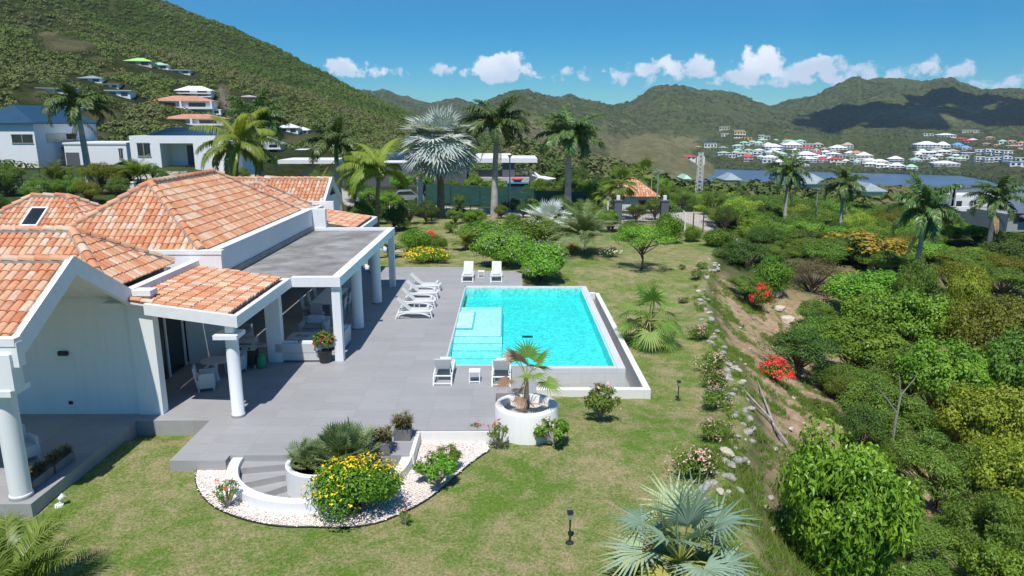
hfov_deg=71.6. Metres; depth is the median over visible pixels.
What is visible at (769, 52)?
sky
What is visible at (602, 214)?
thicket tree
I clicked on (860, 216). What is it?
broadleaf tree
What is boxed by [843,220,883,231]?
thicket tree
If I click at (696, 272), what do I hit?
oleander shrub
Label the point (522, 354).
fan palm
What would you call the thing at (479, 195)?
netting fence
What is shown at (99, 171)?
thicket tree
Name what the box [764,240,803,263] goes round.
thicket tree
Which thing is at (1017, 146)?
lakeside house
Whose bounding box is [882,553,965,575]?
thicket tree
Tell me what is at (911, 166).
lakeside house
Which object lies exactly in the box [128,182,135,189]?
garden wall
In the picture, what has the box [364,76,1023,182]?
hill scrub
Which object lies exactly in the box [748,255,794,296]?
clipped bush
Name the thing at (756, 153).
lakeside house
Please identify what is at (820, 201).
broadleaf tree
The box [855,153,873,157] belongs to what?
lakeside house
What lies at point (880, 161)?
lakeside house
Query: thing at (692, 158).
lakeside house
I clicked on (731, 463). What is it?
border stone
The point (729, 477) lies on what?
border stone
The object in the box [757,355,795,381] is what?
bougainvillea
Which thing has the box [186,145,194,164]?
door
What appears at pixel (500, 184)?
broadleaf tree
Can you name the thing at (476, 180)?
broadleaf tree
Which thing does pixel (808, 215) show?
thicket tree
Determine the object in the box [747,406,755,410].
border stone
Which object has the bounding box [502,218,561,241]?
clipped bush
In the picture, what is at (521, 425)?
round planter
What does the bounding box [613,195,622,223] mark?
gate pillar
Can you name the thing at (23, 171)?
thicket tree
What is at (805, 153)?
lakeside house
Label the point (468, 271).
sun lounger
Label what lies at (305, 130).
hillside house
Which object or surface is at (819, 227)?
broadleaf tree
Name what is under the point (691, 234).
clipped bush
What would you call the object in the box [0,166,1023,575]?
ground
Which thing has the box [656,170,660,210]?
street lamp
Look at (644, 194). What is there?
gatehouse
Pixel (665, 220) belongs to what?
clipped bush
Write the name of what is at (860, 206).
thicket tree
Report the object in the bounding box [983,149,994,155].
lakeside house
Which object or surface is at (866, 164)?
lakeside house
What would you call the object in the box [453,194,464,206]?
thicket tree
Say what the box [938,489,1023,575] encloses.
thicket tree
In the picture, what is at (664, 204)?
gate pillar
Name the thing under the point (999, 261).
thicket tree
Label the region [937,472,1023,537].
thicket tree
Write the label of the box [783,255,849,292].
thicket tree
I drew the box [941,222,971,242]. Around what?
thicket tree
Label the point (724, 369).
border stone
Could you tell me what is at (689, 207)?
thicket tree
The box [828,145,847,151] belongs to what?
lakeside house
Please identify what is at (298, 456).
dwarf fan palm
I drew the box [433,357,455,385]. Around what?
sun lounger
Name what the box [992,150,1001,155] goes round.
lakeside house
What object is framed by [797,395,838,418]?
thicket tree
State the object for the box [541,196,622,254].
date palm
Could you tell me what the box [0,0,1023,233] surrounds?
hills
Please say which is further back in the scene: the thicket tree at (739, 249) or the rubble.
the rubble
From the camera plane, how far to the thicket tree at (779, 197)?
127.30 m
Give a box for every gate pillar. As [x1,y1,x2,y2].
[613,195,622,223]
[659,195,669,218]
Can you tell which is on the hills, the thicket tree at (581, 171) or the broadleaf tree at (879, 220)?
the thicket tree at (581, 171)
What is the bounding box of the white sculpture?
[532,172,555,181]
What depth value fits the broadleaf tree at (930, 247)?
54.33 m
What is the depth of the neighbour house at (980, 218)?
68.54 m
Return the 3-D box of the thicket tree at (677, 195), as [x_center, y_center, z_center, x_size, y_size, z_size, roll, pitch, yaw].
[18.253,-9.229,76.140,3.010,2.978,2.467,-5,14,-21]
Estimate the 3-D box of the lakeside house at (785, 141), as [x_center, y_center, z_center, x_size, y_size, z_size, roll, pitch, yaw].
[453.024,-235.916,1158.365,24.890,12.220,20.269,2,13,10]
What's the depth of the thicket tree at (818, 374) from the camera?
34.09 m
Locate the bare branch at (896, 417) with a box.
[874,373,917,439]
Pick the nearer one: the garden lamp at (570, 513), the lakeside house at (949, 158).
the garden lamp at (570, 513)
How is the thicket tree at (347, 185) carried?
on the ground at (612, 280)
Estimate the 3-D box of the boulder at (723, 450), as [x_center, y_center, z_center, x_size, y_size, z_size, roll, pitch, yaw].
[6.113,4.691,20.191,0.354,0.271,0.514,-7,15,-27]
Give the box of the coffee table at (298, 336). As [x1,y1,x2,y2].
[285,332,317,341]
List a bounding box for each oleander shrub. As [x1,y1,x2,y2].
[664,442,724,481]
[677,295,690,302]
[684,322,713,338]
[689,267,707,277]
[690,349,729,371]
[695,260,709,268]
[696,415,736,441]
[698,385,737,410]
[699,369,729,388]
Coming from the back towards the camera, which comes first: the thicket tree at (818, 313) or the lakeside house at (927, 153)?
the lakeside house at (927, 153)
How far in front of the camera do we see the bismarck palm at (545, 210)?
61.53 m
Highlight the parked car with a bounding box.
[395,189,423,201]
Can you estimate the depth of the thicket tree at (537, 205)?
65.74 m
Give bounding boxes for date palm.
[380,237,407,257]
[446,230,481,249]
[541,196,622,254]
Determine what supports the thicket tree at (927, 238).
on the ground at (612, 280)
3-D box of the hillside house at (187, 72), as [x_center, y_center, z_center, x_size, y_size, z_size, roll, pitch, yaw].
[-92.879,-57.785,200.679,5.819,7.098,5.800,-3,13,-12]
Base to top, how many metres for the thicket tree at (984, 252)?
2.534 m
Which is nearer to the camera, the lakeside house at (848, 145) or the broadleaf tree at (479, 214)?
the broadleaf tree at (479, 214)
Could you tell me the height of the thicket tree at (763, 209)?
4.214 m
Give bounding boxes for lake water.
[698,169,1023,189]
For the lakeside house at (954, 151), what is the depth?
1001.04 m
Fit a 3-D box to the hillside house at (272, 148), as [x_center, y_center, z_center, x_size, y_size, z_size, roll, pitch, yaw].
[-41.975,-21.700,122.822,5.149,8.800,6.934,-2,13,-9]
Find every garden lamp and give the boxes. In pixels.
[565,510,573,544]
[675,380,680,400]
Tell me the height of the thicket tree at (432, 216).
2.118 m
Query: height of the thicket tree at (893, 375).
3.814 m
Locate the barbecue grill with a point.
(251, 345)
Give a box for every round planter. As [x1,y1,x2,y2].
[285,457,356,497]
[495,393,557,444]
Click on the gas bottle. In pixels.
(261, 360)
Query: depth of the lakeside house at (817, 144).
1144.94 m
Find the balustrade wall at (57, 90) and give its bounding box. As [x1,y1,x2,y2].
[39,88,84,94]
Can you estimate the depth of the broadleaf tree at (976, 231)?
84.72 m
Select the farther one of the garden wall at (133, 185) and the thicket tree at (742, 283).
the garden wall at (133, 185)
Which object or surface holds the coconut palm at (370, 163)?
on the ground at (612, 280)
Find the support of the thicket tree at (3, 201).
on the ground at (612, 280)
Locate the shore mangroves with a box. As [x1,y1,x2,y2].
[714,164,1023,184]
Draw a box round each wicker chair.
[22,424,40,458]
[192,364,215,392]
[223,350,246,373]
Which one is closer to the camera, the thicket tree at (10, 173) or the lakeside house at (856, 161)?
the thicket tree at (10, 173)
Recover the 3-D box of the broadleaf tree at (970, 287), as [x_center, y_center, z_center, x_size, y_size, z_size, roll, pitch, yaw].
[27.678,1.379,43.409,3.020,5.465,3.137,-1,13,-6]
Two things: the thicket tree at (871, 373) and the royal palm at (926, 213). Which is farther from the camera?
the royal palm at (926, 213)
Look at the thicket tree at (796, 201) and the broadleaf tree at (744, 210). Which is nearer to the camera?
the broadleaf tree at (744, 210)
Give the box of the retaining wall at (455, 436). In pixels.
[420,431,493,443]
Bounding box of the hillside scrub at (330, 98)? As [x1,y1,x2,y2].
[0,0,560,188]
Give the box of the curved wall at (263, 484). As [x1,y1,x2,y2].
[227,431,419,512]
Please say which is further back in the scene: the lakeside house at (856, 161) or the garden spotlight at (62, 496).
the lakeside house at (856, 161)
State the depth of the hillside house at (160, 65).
198.88 m
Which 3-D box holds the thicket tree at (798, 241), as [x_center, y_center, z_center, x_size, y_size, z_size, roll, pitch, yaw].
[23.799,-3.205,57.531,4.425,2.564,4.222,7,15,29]
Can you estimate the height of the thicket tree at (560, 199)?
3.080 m
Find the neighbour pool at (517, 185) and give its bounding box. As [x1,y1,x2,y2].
[507,181,528,189]
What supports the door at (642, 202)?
in the gatehouse
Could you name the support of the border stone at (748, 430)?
on the ground at (612, 280)
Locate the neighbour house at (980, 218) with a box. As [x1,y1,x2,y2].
[940,185,1023,231]
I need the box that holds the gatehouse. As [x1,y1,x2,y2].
[610,177,659,210]
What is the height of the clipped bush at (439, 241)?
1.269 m
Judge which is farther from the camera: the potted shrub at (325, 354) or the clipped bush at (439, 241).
the clipped bush at (439, 241)
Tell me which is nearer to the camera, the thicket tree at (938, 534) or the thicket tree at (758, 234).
the thicket tree at (938, 534)
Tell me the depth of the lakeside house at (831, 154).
984.85 m
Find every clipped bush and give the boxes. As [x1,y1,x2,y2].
[397,228,431,251]
[429,236,447,248]
[450,219,522,246]
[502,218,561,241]
[616,220,644,234]
[651,211,684,241]
[682,226,702,241]
[699,227,736,246]
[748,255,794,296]
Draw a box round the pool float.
[512,178,522,181]
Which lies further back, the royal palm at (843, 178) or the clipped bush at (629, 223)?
the royal palm at (843, 178)
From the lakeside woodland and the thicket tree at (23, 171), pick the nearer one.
the thicket tree at (23, 171)
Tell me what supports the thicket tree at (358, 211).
on the ground at (612, 280)
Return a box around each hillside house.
[78,75,108,82]
[103,84,122,88]
[104,90,137,98]
[123,58,155,67]
[154,96,220,112]
[155,62,173,69]
[164,114,229,128]
[170,70,194,74]
[174,86,216,99]
[203,109,224,114]
[241,95,256,99]
[261,137,285,151]
[279,124,301,133]
[301,127,310,132]
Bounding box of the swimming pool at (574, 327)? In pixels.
[446,286,650,398]
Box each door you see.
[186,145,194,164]
[639,200,646,210]
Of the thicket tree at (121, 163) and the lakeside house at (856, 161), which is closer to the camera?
the thicket tree at (121, 163)
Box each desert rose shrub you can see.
[212,478,240,507]
[397,508,411,525]
[409,450,458,485]
[435,442,462,462]
[470,420,484,427]
[487,419,508,449]
[533,416,569,446]
[581,380,621,419]
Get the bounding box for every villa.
[0,169,395,501]
[278,152,536,187]
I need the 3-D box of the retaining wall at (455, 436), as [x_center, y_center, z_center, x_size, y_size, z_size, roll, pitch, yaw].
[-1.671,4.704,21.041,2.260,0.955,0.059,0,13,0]
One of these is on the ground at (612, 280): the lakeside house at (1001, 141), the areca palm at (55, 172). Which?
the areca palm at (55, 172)
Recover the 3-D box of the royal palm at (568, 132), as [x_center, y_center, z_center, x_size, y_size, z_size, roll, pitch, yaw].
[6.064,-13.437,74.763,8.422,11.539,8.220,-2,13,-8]
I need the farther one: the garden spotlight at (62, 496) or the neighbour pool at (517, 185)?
the neighbour pool at (517, 185)
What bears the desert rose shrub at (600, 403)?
on the ground at (612, 280)
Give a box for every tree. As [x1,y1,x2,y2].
[0,164,19,196]
[0,180,21,195]
[0,194,10,208]
[14,167,27,178]
[17,177,57,195]
[51,180,66,192]
[55,175,86,194]
[72,180,102,200]
[76,162,125,193]
[103,175,131,196]
[113,161,131,179]
[118,158,135,176]
[122,171,141,181]
[147,164,160,177]
[154,170,169,177]
[238,167,252,176]
[309,169,334,180]
[341,177,368,202]
[346,199,374,215]
[349,207,371,215]
[357,186,381,202]
[366,197,387,215]
[374,191,403,218]
[383,210,401,226]
[386,202,410,230]
[388,172,413,189]
[396,218,410,230]
[401,198,419,222]
[412,171,434,194]
[415,200,436,223]
[429,203,439,220]
[444,221,456,232]
[445,179,460,184]
[445,207,463,222]
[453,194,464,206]
[461,212,477,225]
[463,175,486,185]
[463,208,487,223]
[486,179,503,186]
[494,204,507,217]
[502,212,520,224]
[506,200,517,210]
[516,202,529,215]
[525,197,538,207]
[528,178,550,190]
[528,202,543,220]
[554,174,586,191]
[554,195,571,216]
[568,198,600,213]
[571,164,590,187]
[579,182,606,202]
[586,173,613,204]
[592,209,608,227]
[599,209,618,231]
[610,225,676,269]
[625,202,648,220]
[643,197,661,219]
[650,177,673,191]
[655,183,682,209]
[669,199,680,210]
[670,188,695,211]
[676,195,699,211]
[694,200,736,209]
[697,191,725,207]
[701,206,744,226]
[712,238,772,265]
[713,204,738,228]
[720,203,755,223]
[725,196,764,208]
[725,197,754,202]
[725,275,771,300]
[730,194,748,198]
[733,221,780,245]
[735,189,749,196]
[736,214,775,225]
[743,196,770,201]
[744,225,782,245]
[749,196,770,204]
[753,204,782,217]
[753,326,842,378]
[754,210,778,219]
[755,202,782,211]
[761,211,786,223]
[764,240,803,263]
[770,198,791,205]
[770,221,794,243]
[771,196,783,200]
[774,408,927,575]
[776,228,820,257]
[778,232,821,258]
[781,228,817,256]
[782,204,812,210]
[783,198,815,208]
[783,216,824,223]
[783,219,807,225]
[783,220,832,231]
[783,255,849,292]
[784,212,828,223]
[787,208,804,215]
[789,313,837,355]
[793,208,821,219]
[796,297,838,317]
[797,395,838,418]
[799,238,848,271]
[803,309,833,326]
[804,229,859,258]
[804,361,863,390]
[808,199,829,206]
[811,202,838,215]
[815,235,856,258]
[815,312,911,369]
[817,202,857,215]
[819,196,834,202]
[820,213,844,221]
[821,268,924,320]
[821,311,859,328]
[822,220,852,229]
[822,228,913,265]
[822,367,864,400]
[823,218,852,226]
[823,226,859,233]
[828,368,898,400]
[833,373,910,424]
[835,401,893,443]
[837,218,866,226]
[837,388,941,436]
[839,289,928,335]
[840,433,925,472]
[843,211,876,226]
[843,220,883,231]
[844,210,872,216]
[852,204,874,210]
[853,248,913,271]
[855,207,876,211]
[859,344,937,412]
[862,227,899,233]
[864,421,908,445]
[866,242,921,259]
[869,216,885,226]
[870,211,901,222]
[877,218,907,231]
[879,231,910,237]
[879,286,966,343]
[882,426,997,508]
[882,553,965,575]
[884,234,928,263]
[890,252,946,337]
[895,334,998,431]
[895,504,971,562]
[896,220,948,236]
[900,227,940,241]
[905,229,948,244]
[906,224,947,240]
[908,240,957,265]
[911,414,970,460]
[915,248,996,267]
[924,250,995,268]
[926,259,997,289]
[929,290,1023,393]
[932,380,1023,467]
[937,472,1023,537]
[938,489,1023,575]
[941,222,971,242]
[941,267,993,311]
[951,246,988,251]
[953,223,1003,243]
[953,246,1002,270]
[956,535,1023,575]
[963,434,1023,512]
[972,231,1023,266]
[976,266,1023,293]
[978,321,1023,426]
[980,253,1023,273]
[993,231,1023,239]
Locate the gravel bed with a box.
[196,442,488,526]
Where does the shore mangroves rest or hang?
on the lake water
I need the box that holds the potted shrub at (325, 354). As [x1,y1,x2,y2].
[311,329,335,363]
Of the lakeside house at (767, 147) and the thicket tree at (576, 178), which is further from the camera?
the lakeside house at (767, 147)
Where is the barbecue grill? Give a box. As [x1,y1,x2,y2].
[238,336,267,368]
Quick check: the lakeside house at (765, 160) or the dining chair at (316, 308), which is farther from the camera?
the lakeside house at (765, 160)
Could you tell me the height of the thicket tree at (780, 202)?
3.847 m
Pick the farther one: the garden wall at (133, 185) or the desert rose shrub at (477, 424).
the garden wall at (133, 185)
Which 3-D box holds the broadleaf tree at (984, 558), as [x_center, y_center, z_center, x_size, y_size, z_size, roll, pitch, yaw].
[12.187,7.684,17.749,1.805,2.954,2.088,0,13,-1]
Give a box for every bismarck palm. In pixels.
[397,104,483,218]
[522,195,571,225]
[595,467,762,575]
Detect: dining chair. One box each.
[299,296,310,315]
[306,291,310,311]
[312,287,323,305]
[312,303,324,315]
[342,291,350,311]
[342,296,346,317]
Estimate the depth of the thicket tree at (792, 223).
70.90 m
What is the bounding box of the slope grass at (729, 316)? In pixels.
[690,270,906,575]
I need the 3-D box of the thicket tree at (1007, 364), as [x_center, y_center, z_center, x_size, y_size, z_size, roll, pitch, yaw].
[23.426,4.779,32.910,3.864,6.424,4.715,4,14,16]
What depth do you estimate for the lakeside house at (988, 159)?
854.63 m
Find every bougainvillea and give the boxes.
[426,230,438,237]
[562,243,580,254]
[749,282,772,309]
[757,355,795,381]
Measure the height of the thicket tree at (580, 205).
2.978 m
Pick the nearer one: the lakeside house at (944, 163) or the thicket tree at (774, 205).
the thicket tree at (774, 205)
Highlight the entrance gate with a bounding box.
[623,206,660,223]
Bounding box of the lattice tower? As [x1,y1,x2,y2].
[695,152,704,192]
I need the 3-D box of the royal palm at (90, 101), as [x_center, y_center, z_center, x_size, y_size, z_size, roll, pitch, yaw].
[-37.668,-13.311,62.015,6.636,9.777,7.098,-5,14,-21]
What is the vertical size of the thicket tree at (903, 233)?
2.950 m
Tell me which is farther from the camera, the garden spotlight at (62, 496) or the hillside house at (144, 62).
the hillside house at (144, 62)
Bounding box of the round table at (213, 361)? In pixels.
[199,356,226,380]
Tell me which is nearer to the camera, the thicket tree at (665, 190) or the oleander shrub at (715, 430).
the oleander shrub at (715, 430)
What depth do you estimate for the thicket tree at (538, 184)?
82.70 m
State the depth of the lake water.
784.43 m
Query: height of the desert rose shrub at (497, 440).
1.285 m
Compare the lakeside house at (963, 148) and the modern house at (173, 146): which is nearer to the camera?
the modern house at (173, 146)
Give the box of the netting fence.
[425,183,585,208]
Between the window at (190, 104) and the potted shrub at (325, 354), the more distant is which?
the window at (190, 104)
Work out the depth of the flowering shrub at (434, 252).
46.71 m
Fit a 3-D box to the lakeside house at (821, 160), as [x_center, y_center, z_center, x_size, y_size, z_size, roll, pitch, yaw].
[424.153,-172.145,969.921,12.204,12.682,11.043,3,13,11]
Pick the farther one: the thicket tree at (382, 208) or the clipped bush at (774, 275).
the thicket tree at (382, 208)
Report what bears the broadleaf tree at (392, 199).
on the ground at (612, 280)
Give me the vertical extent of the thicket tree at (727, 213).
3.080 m
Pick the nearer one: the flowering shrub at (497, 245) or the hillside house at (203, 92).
the flowering shrub at (497, 245)
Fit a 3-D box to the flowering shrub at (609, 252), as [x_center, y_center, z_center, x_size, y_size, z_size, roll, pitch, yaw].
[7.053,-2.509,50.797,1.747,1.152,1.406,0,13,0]
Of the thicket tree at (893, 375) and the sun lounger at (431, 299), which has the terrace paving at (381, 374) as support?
the sun lounger at (431, 299)
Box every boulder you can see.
[719,447,734,456]
[772,290,782,297]
[774,305,784,312]
[779,315,795,323]
[867,265,877,272]
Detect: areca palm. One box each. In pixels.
[0,504,96,575]
[31,158,79,192]
[113,153,165,183]
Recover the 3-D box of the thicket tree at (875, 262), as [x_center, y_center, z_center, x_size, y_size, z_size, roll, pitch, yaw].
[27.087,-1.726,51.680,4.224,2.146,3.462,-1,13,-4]
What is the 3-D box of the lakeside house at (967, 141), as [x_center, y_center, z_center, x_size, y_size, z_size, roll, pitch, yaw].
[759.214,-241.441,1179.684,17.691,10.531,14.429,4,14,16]
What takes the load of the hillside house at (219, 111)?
on the hills
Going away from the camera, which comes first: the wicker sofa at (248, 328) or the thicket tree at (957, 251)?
the wicker sofa at (248, 328)
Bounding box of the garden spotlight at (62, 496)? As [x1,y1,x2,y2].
[55,493,65,508]
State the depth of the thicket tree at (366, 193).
71.04 m
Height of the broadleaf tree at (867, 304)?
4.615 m
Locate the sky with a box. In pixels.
[163,0,1023,105]
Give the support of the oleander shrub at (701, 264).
on the ground at (612, 280)
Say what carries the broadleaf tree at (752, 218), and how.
on the ground at (612, 280)
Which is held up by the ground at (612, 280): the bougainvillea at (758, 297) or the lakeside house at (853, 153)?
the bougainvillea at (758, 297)
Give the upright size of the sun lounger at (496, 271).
0.952 m
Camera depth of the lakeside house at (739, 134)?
1181.78 m
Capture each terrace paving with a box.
[0,421,137,517]
[20,267,536,471]
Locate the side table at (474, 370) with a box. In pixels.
[469,368,480,382]
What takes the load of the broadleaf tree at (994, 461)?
on the ground at (612, 280)
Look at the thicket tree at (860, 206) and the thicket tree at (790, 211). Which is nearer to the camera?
the thicket tree at (790, 211)
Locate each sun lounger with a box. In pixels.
[395,297,432,318]
[400,287,436,307]
[405,280,439,299]
[409,273,441,291]
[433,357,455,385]
[461,261,474,282]
[490,261,501,282]
[491,358,510,386]
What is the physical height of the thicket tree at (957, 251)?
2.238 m
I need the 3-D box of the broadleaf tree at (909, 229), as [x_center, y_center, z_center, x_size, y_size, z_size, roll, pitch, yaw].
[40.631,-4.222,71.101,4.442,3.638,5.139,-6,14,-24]
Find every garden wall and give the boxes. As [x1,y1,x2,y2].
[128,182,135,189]
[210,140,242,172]
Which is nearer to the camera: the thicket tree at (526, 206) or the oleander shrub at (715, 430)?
the oleander shrub at (715, 430)
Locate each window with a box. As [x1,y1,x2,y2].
[10,134,33,143]
[66,134,75,138]
[118,148,123,158]
[137,143,150,156]
[188,103,205,106]
[199,120,216,123]
[956,201,961,205]
[1013,213,1023,221]
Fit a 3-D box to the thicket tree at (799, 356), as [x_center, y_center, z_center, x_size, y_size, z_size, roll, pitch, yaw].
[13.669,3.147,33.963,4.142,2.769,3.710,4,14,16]
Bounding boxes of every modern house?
[0,105,100,167]
[61,141,131,164]
[129,127,257,174]
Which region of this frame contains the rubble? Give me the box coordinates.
[156,171,187,174]
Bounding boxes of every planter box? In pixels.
[29,458,53,490]
[42,442,74,473]
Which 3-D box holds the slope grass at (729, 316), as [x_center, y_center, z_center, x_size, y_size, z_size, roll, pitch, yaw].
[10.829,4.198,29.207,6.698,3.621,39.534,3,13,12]
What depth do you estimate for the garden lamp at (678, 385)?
25.48 m
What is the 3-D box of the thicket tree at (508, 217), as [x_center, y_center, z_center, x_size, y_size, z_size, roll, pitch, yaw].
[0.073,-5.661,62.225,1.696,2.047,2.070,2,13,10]
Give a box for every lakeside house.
[684,155,695,162]
[703,143,716,147]
[716,151,730,155]
[718,126,729,130]
[732,144,743,147]
[733,131,745,138]
[736,152,748,156]
[739,141,749,145]
[742,154,752,161]
[752,151,761,156]
[754,141,762,146]
[761,155,777,160]
[761,159,771,162]
[763,144,782,150]
[764,150,779,155]
[775,152,786,156]
[781,142,801,149]
[782,140,798,142]
[796,151,817,157]
[797,156,816,162]
[800,146,814,151]
[813,142,823,146]
[817,157,827,162]
[825,152,841,156]
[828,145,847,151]
[828,157,841,162]
[841,142,853,148]
[844,151,852,155]
[849,157,856,161]
[851,151,862,155]
[853,159,860,164]
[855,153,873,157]
[860,160,871,164]
[863,162,878,166]
[872,159,889,163]
[876,163,887,167]
[886,156,903,162]
[888,163,904,168]
[904,164,917,170]
[908,157,921,162]
[912,141,940,149]
[913,150,933,156]
[914,152,923,156]
[922,133,933,135]
[929,161,960,167]
[933,154,943,158]
[934,133,956,137]
[937,142,950,148]
[937,150,951,154]
[945,156,955,159]
[948,149,959,153]
[951,143,963,147]
[953,157,965,161]
[958,130,979,132]
[959,145,971,150]
[959,152,974,155]
[962,139,975,142]
[973,156,983,162]
[974,149,983,153]
[982,157,994,164]
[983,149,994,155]
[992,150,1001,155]
[993,157,1000,161]
[997,140,1006,143]
[1001,150,1012,155]
[1001,156,1012,162]
[1004,145,1022,149]
[1006,161,1023,166]
[1013,157,1023,160]
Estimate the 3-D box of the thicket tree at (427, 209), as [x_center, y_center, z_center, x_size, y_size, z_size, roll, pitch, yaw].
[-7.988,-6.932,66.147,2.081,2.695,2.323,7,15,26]
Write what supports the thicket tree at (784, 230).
on the ground at (612, 280)
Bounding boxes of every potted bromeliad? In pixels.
[367,424,395,454]
[389,409,414,440]
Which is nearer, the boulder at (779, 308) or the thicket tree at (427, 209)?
the boulder at (779, 308)
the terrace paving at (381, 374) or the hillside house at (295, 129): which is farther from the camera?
the hillside house at (295, 129)
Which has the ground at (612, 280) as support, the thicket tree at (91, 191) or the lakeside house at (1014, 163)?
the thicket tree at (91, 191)
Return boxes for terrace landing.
[230,430,415,465]
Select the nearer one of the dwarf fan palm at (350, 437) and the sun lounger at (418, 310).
the dwarf fan palm at (350, 437)
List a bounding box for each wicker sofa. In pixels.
[237,323,253,335]
[275,340,326,359]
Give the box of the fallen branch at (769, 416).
[744,381,788,444]
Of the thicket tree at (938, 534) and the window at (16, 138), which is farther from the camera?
the window at (16, 138)
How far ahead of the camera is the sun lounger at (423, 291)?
36.51 m
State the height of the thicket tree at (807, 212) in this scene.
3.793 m
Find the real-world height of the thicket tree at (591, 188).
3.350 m
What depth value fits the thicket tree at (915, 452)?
23.60 m
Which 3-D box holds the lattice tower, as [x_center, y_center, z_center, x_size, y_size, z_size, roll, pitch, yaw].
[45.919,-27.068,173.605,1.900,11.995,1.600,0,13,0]
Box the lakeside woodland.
[499,135,975,205]
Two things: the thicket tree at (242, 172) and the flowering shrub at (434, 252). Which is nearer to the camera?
the flowering shrub at (434, 252)
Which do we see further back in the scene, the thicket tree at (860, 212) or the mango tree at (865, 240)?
the thicket tree at (860, 212)
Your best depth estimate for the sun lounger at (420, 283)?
38.12 m
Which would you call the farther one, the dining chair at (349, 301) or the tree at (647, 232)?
the tree at (647, 232)
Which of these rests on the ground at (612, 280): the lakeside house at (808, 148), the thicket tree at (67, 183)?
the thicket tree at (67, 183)
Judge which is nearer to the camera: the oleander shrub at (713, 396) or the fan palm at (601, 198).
the oleander shrub at (713, 396)
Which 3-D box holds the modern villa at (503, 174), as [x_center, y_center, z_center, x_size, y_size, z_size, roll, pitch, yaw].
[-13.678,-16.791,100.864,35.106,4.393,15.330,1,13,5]
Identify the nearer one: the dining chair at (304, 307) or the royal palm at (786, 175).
the dining chair at (304, 307)
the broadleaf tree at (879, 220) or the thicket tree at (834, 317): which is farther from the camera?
the broadleaf tree at (879, 220)
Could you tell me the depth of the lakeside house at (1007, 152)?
895.75 m
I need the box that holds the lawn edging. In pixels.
[195,450,489,527]
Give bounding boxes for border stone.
[699,484,710,493]
[703,479,718,486]
[716,487,724,494]
[721,366,730,371]
[726,474,736,481]
[727,461,735,468]
[732,456,744,464]
[744,428,752,435]
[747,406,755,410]
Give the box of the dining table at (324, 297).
[309,288,347,318]
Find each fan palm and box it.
[284,436,340,471]
[305,416,379,470]
[492,337,564,411]
[593,177,618,208]
[599,160,639,202]
[610,276,690,353]
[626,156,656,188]
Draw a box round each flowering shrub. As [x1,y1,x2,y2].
[300,451,407,525]
[403,245,453,262]
[468,227,535,266]
[511,239,570,280]
[598,245,622,256]
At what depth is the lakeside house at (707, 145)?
1119.24 m
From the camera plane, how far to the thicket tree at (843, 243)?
53.62 m
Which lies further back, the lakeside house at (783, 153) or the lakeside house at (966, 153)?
the lakeside house at (783, 153)
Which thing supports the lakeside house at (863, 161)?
on the hills
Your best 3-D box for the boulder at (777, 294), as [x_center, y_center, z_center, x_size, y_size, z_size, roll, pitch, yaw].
[17.531,0.405,47.508,1.167,0.616,0.806,0,13,0]
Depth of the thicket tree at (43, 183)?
52.97 m
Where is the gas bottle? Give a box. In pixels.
[257,352,265,367]
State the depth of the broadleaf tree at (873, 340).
35.34 m
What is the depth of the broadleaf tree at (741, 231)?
61.77 m
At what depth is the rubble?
77.51 m
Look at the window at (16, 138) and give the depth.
89.68 m
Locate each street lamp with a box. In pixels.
[508,155,511,210]
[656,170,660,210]
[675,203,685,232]
[815,188,820,216]
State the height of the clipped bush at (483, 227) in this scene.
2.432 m
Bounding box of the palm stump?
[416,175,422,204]
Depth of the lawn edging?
16.96 m
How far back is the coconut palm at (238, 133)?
57.86 m
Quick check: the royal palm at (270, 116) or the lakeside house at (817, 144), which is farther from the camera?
the lakeside house at (817, 144)
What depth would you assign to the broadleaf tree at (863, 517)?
16.41 m
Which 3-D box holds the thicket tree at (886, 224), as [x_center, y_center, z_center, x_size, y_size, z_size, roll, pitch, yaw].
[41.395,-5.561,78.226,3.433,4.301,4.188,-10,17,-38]
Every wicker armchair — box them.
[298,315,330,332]
[327,324,350,347]
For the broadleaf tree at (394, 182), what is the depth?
82.79 m
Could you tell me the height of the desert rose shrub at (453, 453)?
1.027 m
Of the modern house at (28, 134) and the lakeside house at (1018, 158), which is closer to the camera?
the modern house at (28, 134)
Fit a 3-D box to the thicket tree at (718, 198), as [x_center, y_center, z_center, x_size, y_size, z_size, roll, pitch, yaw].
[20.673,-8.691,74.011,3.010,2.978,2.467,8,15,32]
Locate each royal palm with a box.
[33,77,121,187]
[225,87,291,176]
[293,112,372,210]
[453,93,533,217]
[530,105,607,210]
[764,148,812,221]
[816,163,868,224]
[885,172,964,262]
[962,174,1023,251]
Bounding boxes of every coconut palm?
[190,107,284,176]
[334,137,408,226]
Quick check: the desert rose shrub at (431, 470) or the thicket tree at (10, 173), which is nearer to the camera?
the desert rose shrub at (431, 470)
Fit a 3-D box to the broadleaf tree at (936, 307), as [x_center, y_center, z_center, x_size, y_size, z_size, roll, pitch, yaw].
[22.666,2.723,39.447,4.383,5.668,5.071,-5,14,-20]
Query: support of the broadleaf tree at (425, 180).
on the ground at (612, 280)
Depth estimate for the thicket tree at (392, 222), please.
62.66 m

